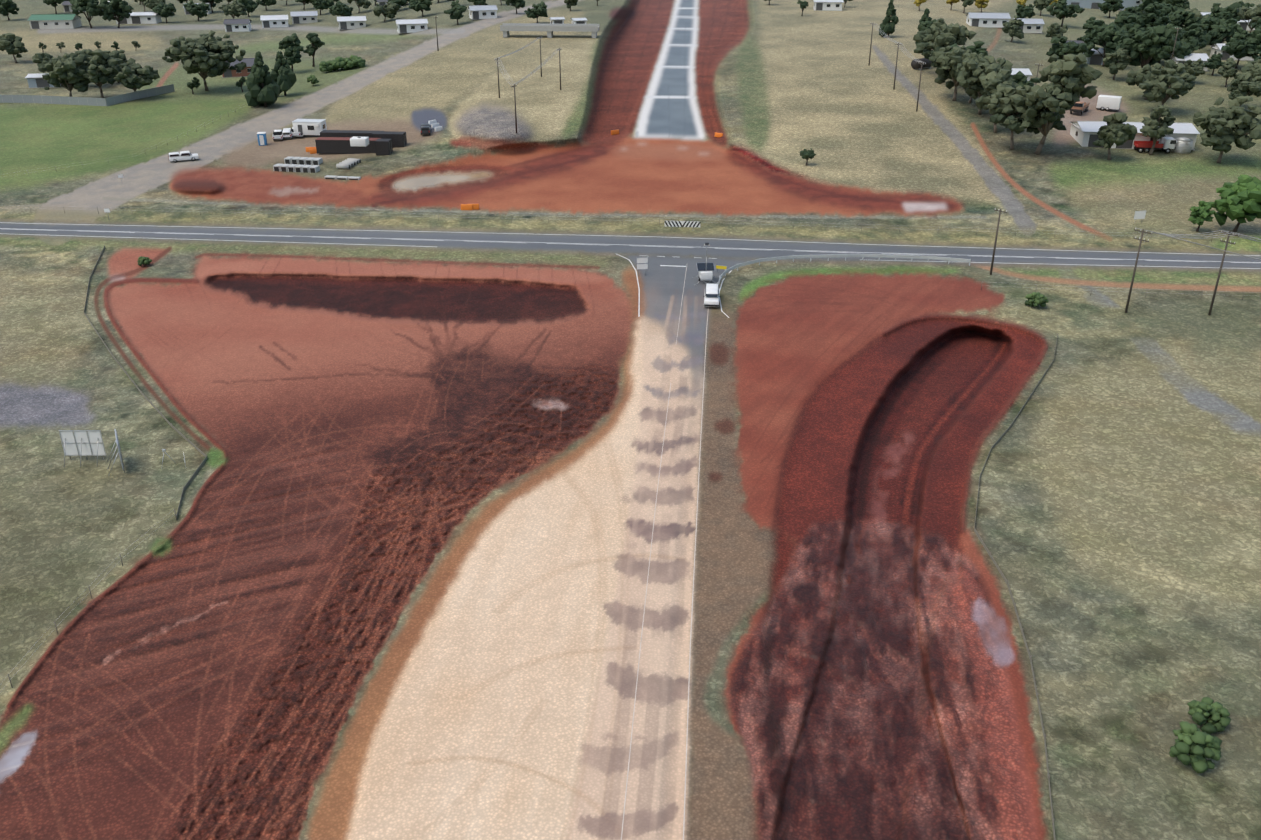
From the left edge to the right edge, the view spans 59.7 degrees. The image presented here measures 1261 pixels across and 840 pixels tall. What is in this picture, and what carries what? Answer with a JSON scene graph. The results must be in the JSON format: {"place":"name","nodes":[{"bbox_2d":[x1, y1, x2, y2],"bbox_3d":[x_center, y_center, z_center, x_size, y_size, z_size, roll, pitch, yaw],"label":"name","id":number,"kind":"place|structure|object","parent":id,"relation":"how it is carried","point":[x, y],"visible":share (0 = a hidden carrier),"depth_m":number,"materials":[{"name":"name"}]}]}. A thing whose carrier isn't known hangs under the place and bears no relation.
{"place":"outdoors","nodes":[
{"label":"outdoors","id":0,"kind":"place"},
{"bbox_2d":[223,19,251,31],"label":"house","id":1,"kind":"structure","parent":0,"point":[237,25],"depth_m":386.89,"materials":[{"name":"white paint"}]},
{"bbox_2d":[260,15,288,27],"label":"house","id":2,"kind":"structure","parent":0,"point":[274,21],"depth_m":398.06,"materials":[{"name":"white paint"}]},
{"bbox_2d":[0,0,1260,839],"bbox_3d":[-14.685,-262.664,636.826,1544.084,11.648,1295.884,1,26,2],"label":"ground","id":3,"kind":"structure","parent":0,"point":[384,576],"depth_m":103.29,"materials":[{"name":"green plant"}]},
{"bbox_2d":[0,0,18,19],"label":"dark tree","id":4,"kind":"object","parent":3,"relation":"on","point":[7,6],"visible":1,"depth_m":415.86,"materials":[{"name":"green plant"}]},
{"bbox_2d":[0,33,27,62],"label":"gum tree","id":5,"kind":"object","parent":3,"relation":"on","point":[11,44],"visible":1,"depth_m":317.37,"materials":[{"name":"green plant"}]},
{"bbox_2d":[25,73,60,87],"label":"shed","id":6,"kind":"structure","parent":3,"relation":"on","point":[36,80],"depth_m":281.78,"materials":[{"name":"metal"}]},
{"bbox_2d":[32,53,63,72],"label":"gum tree","id":7,"kind":"object","parent":3,"relation":"on","point":[40,59],"visible":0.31,"depth_m":279.36,"materials":[{"name":"green plant"}]},
{"bbox_2d":[27,14,81,28],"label":"house","id":8,"kind":"structure","parent":3,"relation":"on","point":[54,21],"depth_m":394.70,"materials":[{"name":"metal"}]},
{"bbox_2d":[42,53,85,96],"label":"gum tree","id":9,"kind":"object","parent":3,"relation":"on","point":[62,72],"visible":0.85,"depth_m":258.59,"materials":[{"name":"green plant"}]},
{"bbox_2d":[59,430,105,466],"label":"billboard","id":10,"kind":"object","parent":3,"relation":"on","point":[80,443],"visible":0.98,"depth_m":99.64,"materials":[{"name":"metal"}]},
{"bbox_2d":[69,0,103,27],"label":"dark tree","id":11,"kind":"object","parent":3,"relation":"on","point":[89,7],"visible":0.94,"depth_m":391.94,"materials":[{"name":"green plant"}]},
{"bbox_2d":[0,84,174,105],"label":"panel fence","id":12,"kind":"object","parent":3,"relation":"on","point":[122,98],"visible":0.92,"depth_m":262.15,"materials":[{"name":"metal"}]},
{"bbox_2d":[68,49,120,97],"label":"gum tree","id":13,"kind":"object","parent":3,"relation":"on","point":[100,67],"visible":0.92,"depth_m":261.34,"materials":[{"name":"green plant"}]},
{"bbox_2d":[96,0,133,27],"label":"dark tree","id":14,"kind":"object","parent":3,"relation":"on","point":[115,8],"visible":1,"depth_m":393.21,"materials":[{"name":"green plant"}]},
{"bbox_2d":[111,63,159,91],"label":"gum tree","id":15,"kind":"object","parent":3,"relation":"on","point":[134,77],"visible":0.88,"depth_m":263.51,"materials":[{"name":"green plant"}]},
{"bbox_2d":[116,12,161,23],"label":"house","id":16,"kind":"structure","parent":3,"relation":"on","point":[144,18],"depth_m":408.35,"materials":[{"name":"paint"}]},
{"bbox_2d":[83,245,207,517],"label":"fence","id":17,"kind":"object","parent":3,"relation":"on","point":[194,446],"visible":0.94,"depth_m":108.53,"materials":[{"name":"metal"}]},
{"bbox_2d":[152,2,175,22],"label":"dark tree","id":18,"kind":"object","parent":3,"relation":"on","point":[163,10],"visible":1,"depth_m":408.94,"materials":[{"name":"green plant"}]},
{"bbox_2d":[168,151,198,162],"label":"car","id":19,"kind":"object","parent":3,"relation":"on","point":[174,157],"visible":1,"depth_m":207.06,"materials":[{"name":"white metal"}]},
{"bbox_2d":[183,0,209,20],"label":"dark tree","id":20,"kind":"object","parent":3,"relation":"on","point":[193,9],"visible":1,"depth_m":414.51,"materials":[{"name":"green plant"}]},
{"bbox_2d":[162,30,246,90],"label":"gum tree","id":21,"kind":"object","parent":3,"relation":"on","point":[207,55],"visible":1,"depth_m":270.81,"materials":[{"name":"green plant"}]},
{"bbox_2d":[218,0,246,18],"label":"gum tree","id":22,"kind":"object","parent":3,"relation":"on","point":[236,8],"visible":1,"depth_m":409.94,"materials":[{"name":"green plant"}]},
{"bbox_2d":[222,58,254,77],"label":"brick house","id":23,"kind":"structure","parent":3,"relation":"on","point":[245,72],"depth_m":297.30,"materials":[{"name":"brick"}]},
{"bbox_2d":[244,51,279,106],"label":"conifer tree","id":24,"kind":"object","parent":3,"relation":"on","point":[263,87],"visible":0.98,"depth_m":254.10,"materials":[{"name":"green plant"}]},
{"bbox_2d":[270,51,296,95],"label":"conifer tree","id":25,"kind":"object","parent":3,"relation":"on","point":[282,74],"visible":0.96,"depth_m":267.73,"materials":[{"name":"green plant"}]},
{"bbox_2d":[278,33,303,71],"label":"dark tree","id":26,"kind":"object","parent":3,"relation":"on","point":[292,55],"visible":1,"depth_m":299.95,"materials":[{"name":"green plant"}]},
{"bbox_2d":[273,164,319,172],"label":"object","id":27,"kind":"object","parent":3,"relation":"on","point":[297,168],"visible":0.96,"depth_m":199.90,"materials":[{"name":"concrete"}]},
{"bbox_2d":[284,156,322,164],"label":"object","id":28,"kind":"object","parent":3,"relation":"on","point":[303,160],"visible":0.85,"depth_m":205.25,"materials":[{"name":"concrete"}]},
{"bbox_2d":[290,11,317,23],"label":"house","id":29,"kind":"structure","parent":3,"relation":"on","point":[301,17],"depth_m":407.49,"materials":[{"name":"paint"}]},
{"bbox_2d":[292,119,326,136],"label":"site office","id":30,"kind":"structure","parent":3,"relation":"on","point":[309,127],"depth_m":225.65,"materials":[{"name":"white metal"}]},
{"bbox_2d":[303,33,324,66],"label":"dark tree","id":31,"kind":"object","parent":3,"relation":"on","point":[315,44],"visible":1,"depth_m":308.06,"materials":[{"name":"green plant"}]},
{"bbox_2d":[328,1,352,16],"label":"dark tree","id":32,"kind":"object","parent":3,"relation":"on","point":[340,8],"visible":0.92,"depth_m":395.06,"materials":[{"name":"green plant"}]},
{"bbox_2d":[320,130,374,137],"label":"container","id":33,"kind":"object","parent":3,"relation":"on","point":[344,133],"visible":0.33,"depth_m":216.16,"materials":[{"name":"black metal"}]},
{"bbox_2d":[315,137,380,153],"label":"container","id":34,"kind":"object","parent":3,"relation":"on","point":[332,145],"visible":0.75,"depth_m":211.12,"materials":[{"name":"black metal"}]},
{"bbox_2d":[337,16,366,29],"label":"house","id":35,"kind":"structure","parent":3,"relation":"on","point":[350,22],"depth_m":377.14,"materials":[{"name":"paint"}]},
{"bbox_2d":[375,139,392,154],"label":"container","id":36,"kind":"object","parent":3,"relation":"on","point":[383,147],"visible":0.94,"depth_m":208.64,"materials":[{"name":"black metal"}]},
{"bbox_2d":[373,1,399,21],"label":"gum tree","id":37,"kind":"object","parent":3,"relation":"on","point":[389,9],"visible":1,"depth_m":379.31,"materials":[{"name":"green plant"}]},
{"bbox_2d":[372,131,406,147],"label":"container","id":38,"kind":"object","parent":3,"relation":"on","point":[399,139],"visible":0.6,"depth_m":213.12,"materials":[{"name":"black metal"}]},
{"bbox_2d":[395,19,427,32],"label":"house","id":39,"kind":"structure","parent":3,"relation":"on","point":[409,25],"depth_m":342.81,"materials":[{"name":"white paint"}]},
{"bbox_2d":[408,0,432,16],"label":"dark tree","id":40,"kind":"object","parent":3,"relation":"on","point":[418,5],"visible":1,"depth_m":373.36,"materials":[{"name":"green plant"}]},
{"bbox_2d":[444,0,466,24],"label":"dark tree","id":41,"kind":"object","parent":3,"relation":"on","point":[456,10],"visible":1,"depth_m":340.41,"materials":[{"name":"green plant"}]},
{"bbox_2d":[468,5,497,19],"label":"house","id":42,"kind":"structure","parent":3,"relation":"on","point":[482,11],"depth_m":347.68,"materials":[{"name":"white paint"}]},
{"bbox_2d":[305,129,722,209],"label":"traffic barriers","id":43,"kind":"object","parent":3,"relation":"on","point":[312,150],"visible":0.83,"depth_m":212.93,"materials":[{"name":"plastic"}]},
{"bbox_2d":[524,1,547,22],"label":"dark tree","id":44,"kind":"object","parent":3,"relation":"on","point":[539,9],"visible":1,"depth_m":333.09,"materials":[{"name":"green plant"}]},
{"bbox_2d":[500,23,598,37],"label":"bridge deck","id":45,"kind":"structure","parent":3,"relation":"on","point":[505,28],"depth_m":307.08,"materials":[{"name":"concrete"}]},
{"bbox_2d":[0,222,1260,839],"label":"road markings","id":46,"kind":"object","parent":3,"relation":"on","point":[670,384],"visible":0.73,"depth_m":153.84,"materials":[{"name":"paint"}]},
{"bbox_2d":[16,205,1252,241],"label":"highway fence","id":47,"kind":"object","parent":3,"relation":"on","point":[622,221],"visible":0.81,"depth_m":169.32,"materials":[{"name":"silver metal"}]},
{"bbox_2d":[692,243,716,285],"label":"mast trailer","id":48,"kind":"object","parent":3,"relation":"on","point":[706,269],"visible":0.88,"depth_m":144.35,"materials":[{"name":"metal"}]},
{"bbox_2d":[703,283,719,306],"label":"pickup truck","id":49,"kind":"object","parent":3,"relation":"on","point":[711,297],"visible":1,"depth_m":136.44,"materials":[{"name":"white metal"}]},
{"bbox_2d":[717,254,970,284],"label":"guardrail","id":50,"kind":"object","parent":3,"relation":"on","point":[911,257],"visible":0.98,"depth_m":152.57,"materials":[{"name":"metal"}]},
{"bbox_2d":[879,0,898,36],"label":"conifer tree","id":51,"kind":"object","parent":3,"relation":"on","point":[887,26],"visible":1,"depth_m":306.43,"materials":[{"name":"green plant"}]},
{"bbox_2d":[913,18,946,42],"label":"gum tree","id":52,"kind":"object","parent":3,"relation":"on","point":[919,36],"visible":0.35,"depth_m":272.32,"materials":[{"name":"green plant"}]},
{"bbox_2d":[914,23,976,67],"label":"gum tree","id":53,"kind":"object","parent":3,"relation":"on","point":[951,34],"visible":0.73,"depth_m":255.49,"materials":[{"name":"green plant"}]},
{"bbox_2d":[929,45,983,100],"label":"gum tree","id":54,"kind":"object","parent":3,"relation":"on","point":[946,60],"visible":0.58,"depth_m":235.04,"materials":[{"name":"green plant"}]},
{"bbox_2d":[955,52,1013,114],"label":"gum tree","id":55,"kind":"object","parent":3,"relation":"on","point":[972,68],"visible":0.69,"depth_m":225.49,"materials":[{"name":"green plant"}]},
{"bbox_2d":[965,12,1010,27],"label":"house","id":56,"kind":"structure","parent":3,"relation":"on","point":[989,20],"depth_m":335.79,"materials":[{"name":"white paint"}]},
{"bbox_2d":[975,69,1019,132],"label":"gum tree","id":57,"kind":"object","parent":3,"relation":"on","point":[992,81],"visible":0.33,"depth_m":214.53,"materials":[{"name":"green plant"}]},
{"bbox_2d":[987,86,1029,149],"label":"gum tree","id":58,"kind":"object","parent":3,"relation":"on","point":[1003,97],"visible":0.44,"depth_m":204.91,"materials":[{"name":"green plant"}]},
{"bbox_2d":[1002,15,1023,41],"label":"gum tree","id":59,"kind":"object","parent":3,"relation":"on","point":[1012,28],"visible":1,"depth_m":309.75,"materials":[{"name":"green plant"}]},
{"bbox_2d":[974,334,1057,839],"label":"boundary fence","id":60,"kind":"object","parent":3,"relation":"on","point":[997,566],"visible":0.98,"depth_m":79.80,"materials":[{"name":"metal"}]},
{"bbox_2d":[1009,69,1040,88],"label":"dark tree","id":61,"kind":"object","parent":3,"relation":"on","point":[1020,78],"visible":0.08,"depth_m":224.68,"materials":[{"name":"green plant"}]},
{"bbox_2d":[1012,18,1044,32],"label":"house","id":62,"kind":"structure","parent":3,"relation":"on","point":[1032,26],"depth_m":330.50,"materials":[{"name":"paint"}]},
{"bbox_2d":[1025,292,1048,306],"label":"bush","id":63,"kind":"object","parent":3,"relation":"on","point":[1036,299],"visible":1,"depth_m":135.69,"materials":[{"name":"green plant"}]},
{"bbox_2d":[989,53,1102,154],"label":"gum tree","id":64,"kind":"object","parent":3,"relation":"on","point":[1043,112],"visible":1,"depth_m":199.60,"materials":[{"name":"green plant"}]},
{"bbox_2d":[1045,23,1067,38],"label":"gum tree","id":65,"kind":"object","parent":3,"relation":"on","point":[1057,30],"visible":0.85,"depth_m":309.05,"materials":[{"name":"green plant"}]},
{"bbox_2d":[1046,0,1084,26],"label":"dark tree","id":66,"kind":"object","parent":3,"relation":"on","point":[1062,9],"visible":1,"depth_m":346.67,"materials":[{"name":"green plant"}]},
{"bbox_2d":[1046,36,1087,61],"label":"dark tree","id":67,"kind":"object","parent":3,"relation":"on","point":[1062,48],"visible":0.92,"depth_m":277.21,"materials":[{"name":"green plant"}]},
{"bbox_2d":[1077,17,1106,43],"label":"dark tree","id":68,"kind":"object","parent":3,"relation":"on","point":[1091,24],"visible":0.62,"depth_m":303.42,"materials":[{"name":"green plant"}]},
{"bbox_2d":[1066,0,1142,9],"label":"industrial shed","id":69,"kind":"object","parent":3,"relation":"on","point":[1091,4],"visible":0.38,"depth_m":403.21,"materials":[{"name":"metal"}]},
{"bbox_2d":[1083,22,1128,65],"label":"dark tree","id":70,"kind":"object","parent":3,"relation":"on","point":[1109,36],"visible":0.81,"depth_m":282.82,"materials":[{"name":"green plant"}]},
{"bbox_2d":[1096,95,1121,110],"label":"box trailer","id":71,"kind":"object","parent":3,"relation":"on","point":[1107,102],"visible":0.98,"depth_m":239.19,"materials":[{"name":"white paint"}]},
{"bbox_2d":[1097,0,1124,17],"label":"dark tree","id":72,"kind":"object","parent":3,"relation":"on","point":[1106,6],"visible":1,"depth_m":377.14,"materials":[{"name":"green plant"}]},
{"bbox_2d":[1092,112,1136,159],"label":"gum tree","id":73,"kind":"object","parent":3,"relation":"on","point":[1117,130],"visible":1,"depth_m":200.95,"materials":[{"name":"green plant"}]},
{"bbox_2d":[1102,48,1131,79],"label":"gum tree","id":74,"kind":"object","parent":3,"relation":"on","point":[1119,59],"visible":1,"depth_m":268.73,"materials":[{"name":"green plant"}]},
{"bbox_2d":[1107,14,1145,38],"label":"dark tree","id":75,"kind":"object","parent":3,"relation":"on","point":[1128,24],"visible":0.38,"depth_m":298.73,"materials":[{"name":"green plant"}]},
{"bbox_2d":[1070,121,1199,149],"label":"house","id":76,"kind":"structure","parent":3,"relation":"on","point":[1083,134],"depth_m":212.34,"materials":[{"name":"white paint"}]},
{"bbox_2d":[1117,0,1170,30],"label":"dark tree","id":77,"kind":"object","parent":3,"relation":"on","point":[1152,18],"visible":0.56,"depth_m":304.77,"materials":[{"name":"green plant"}]},
{"bbox_2d":[1116,25,1174,67],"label":"dark tree","id":78,"kind":"object","parent":3,"relation":"on","point":[1150,47],"visible":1,"depth_m":265.18,"materials":[{"name":"green plant"}]},
{"bbox_2d":[1125,63,1165,99],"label":"gum tree","id":79,"kind":"object","parent":3,"relation":"on","point":[1133,77],"visible":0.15,"depth_m":248.23,"materials":[{"name":"green plant"}]},
{"bbox_2d":[1134,137,1175,153],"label":"truck","id":80,"kind":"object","parent":3,"relation":"on","point":[1167,145],"depth_m":209.33,"materials":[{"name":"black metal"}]},
{"bbox_2d":[1140,105,1175,154],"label":"gum tree","id":81,"kind":"object","parent":3,"relation":"on","point":[1156,125],"visible":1,"depth_m":205.31,"materials":[{"name":"green plant"}]},
{"bbox_2d":[1139,59,1196,105],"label":"gum tree","id":82,"kind":"object","parent":3,"relation":"on","point":[1173,80],"visible":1,"depth_m":236.56,"materials":[{"name":"green plant"}]},
{"bbox_2d":[1162,33,1199,60],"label":"dark tree","id":83,"kind":"object","parent":3,"relation":"on","point":[1182,49],"visible":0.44,"depth_m":287.35,"materials":[{"name":"green plant"}]},
{"bbox_2d":[1171,137,1192,153],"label":"water tank","id":84,"kind":"object","parent":3,"relation":"on","point":[1183,145],"visible":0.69,"depth_m":209.57,"materials":[{"name":"metal"}]},
{"bbox_2d":[1168,9,1201,30],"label":"dark tree","id":85,"kind":"object","parent":3,"relation":"on","point":[1180,18],"visible":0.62,"depth_m":320.27,"materials":[{"name":"green plant"}]},
{"bbox_2d":[1169,53,1208,70],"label":"house","id":86,"kind":"structure","parent":3,"relation":"on","point":[1193,57],"depth_m":286.79,"materials":[{"name":"metal"}]},
{"bbox_2d":[1184,58,1204,75],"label":"gum tree","id":87,"kind":"object","parent":3,"relation":"on","point":[1195,68],"visible":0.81,"depth_m":268.78,"materials":[{"name":"green plant"}]},
{"bbox_2d":[1169,721,1221,772],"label":"bush","id":88,"kind":"object","parent":3,"relation":"on","point":[1195,743],"visible":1,"depth_m":65.08,"materials":[{"name":"green plant"}]},
{"bbox_2d":[1180,23,1211,48],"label":"dark tree","id":89,"kind":"object","parent":3,"relation":"on","point":[1199,34],"visible":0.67,"depth_m":305.48,"materials":[{"name":"green plant"}]},
{"bbox_2d":[1188,201,1215,231],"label":"round tree","id":90,"kind":"object","parent":3,"relation":"on","point":[1201,214],"visible":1,"depth_m":164.20,"materials":[{"name":"green plant"}]},
{"bbox_2d":[1187,697,1230,734],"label":"bush","id":91,"kind":"object","parent":3,"relation":"on","point":[1215,715],"visible":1,"depth_m":67.98,"materials":[{"name":"green plant"}]},
{"bbox_2d":[1202,2,1240,23],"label":"dark tree","id":92,"kind":"object","parent":3,"relation":"on","point":[1227,13],"visible":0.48,"depth_m":342.19,"materials":[{"name":"green plant"}]},
{"bbox_2d":[1206,18,1240,45],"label":"dark tree","id":93,"kind":"object","parent":3,"relation":"on","point":[1225,30],"visible":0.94,"depth_m":312.02,"materials":[{"name":"green plant"}]},
{"bbox_2d":[1208,230,1238,315],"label":"power pole","id":94,"kind":"object","parent":3,"relation":"on","point":[1216,285],"visible":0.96,"depth_m":131.46,"materials":[{"name":"brown wood"}]},
{"bbox_2d":[1193,96,1260,162],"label":"gum tree","id":95,"kind":"object","parent":3,"relation":"on","point":[1220,125],"visible":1,"depth_m":198.96,"materials":[{"name":"green plant"}]},
{"bbox_2d":[1217,57,1237,86],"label":"gum tree","id":96,"kind":"object","parent":3,"relation":"on","point":[1226,71],"visible":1,"depth_m":265.36,"materials":[{"name":"green plant"}]},
{"bbox_2d":[1209,175,1260,231],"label":"round tree","id":97,"kind":"object","parent":3,"relation":"on","point":[1239,201],"visible":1,"depth_m":162.86,"materials":[{"name":"green plant"}]},
{"bbox_2d":[1221,27,1260,68],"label":"dark tree","id":98,"kind":"object","parent":3,"relation":"on","point":[1240,44],"visible":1,"depth_m":284.70,"materials":[{"name":"green plant"}]},
{"bbox_2d":[1227,72,1260,106],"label":"gum tree","id":99,"kind":"object","parent":3,"relation":"on","point":[1243,84],"visible":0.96,"depth_m":243.23,"materials":[{"name":"green plant"}]},
{"bbox_2d":[1233,4,1260,32],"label":"gum tree","id":100,"kind":"object","parent":3,"relation":"on","point":[1244,13],"visible":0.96,"depth_m":342.89,"materials":[{"name":"green plant"}]},
{"bbox_2d":[1241,59,1260,81],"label":"gum tree","id":101,"kind":"object","parent":3,"relation":"on","point":[1253,68],"visible":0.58,"depth_m":257.63,"materials":[{"name":"green plant"}]},
{"bbox_2d":[813,0,843,10],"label":"house","id":102,"kind":"structure","parent":0,"point":[827,5],"depth_m":366.09,"materials":[{"name":"white paint"}]},
{"bbox_2d":[1209,43,1253,60],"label":"house","id":103,"kind":"structure","parent":0,"point":[1216,48],"depth_m":302.76,"materials":[{"name":"white paint"}]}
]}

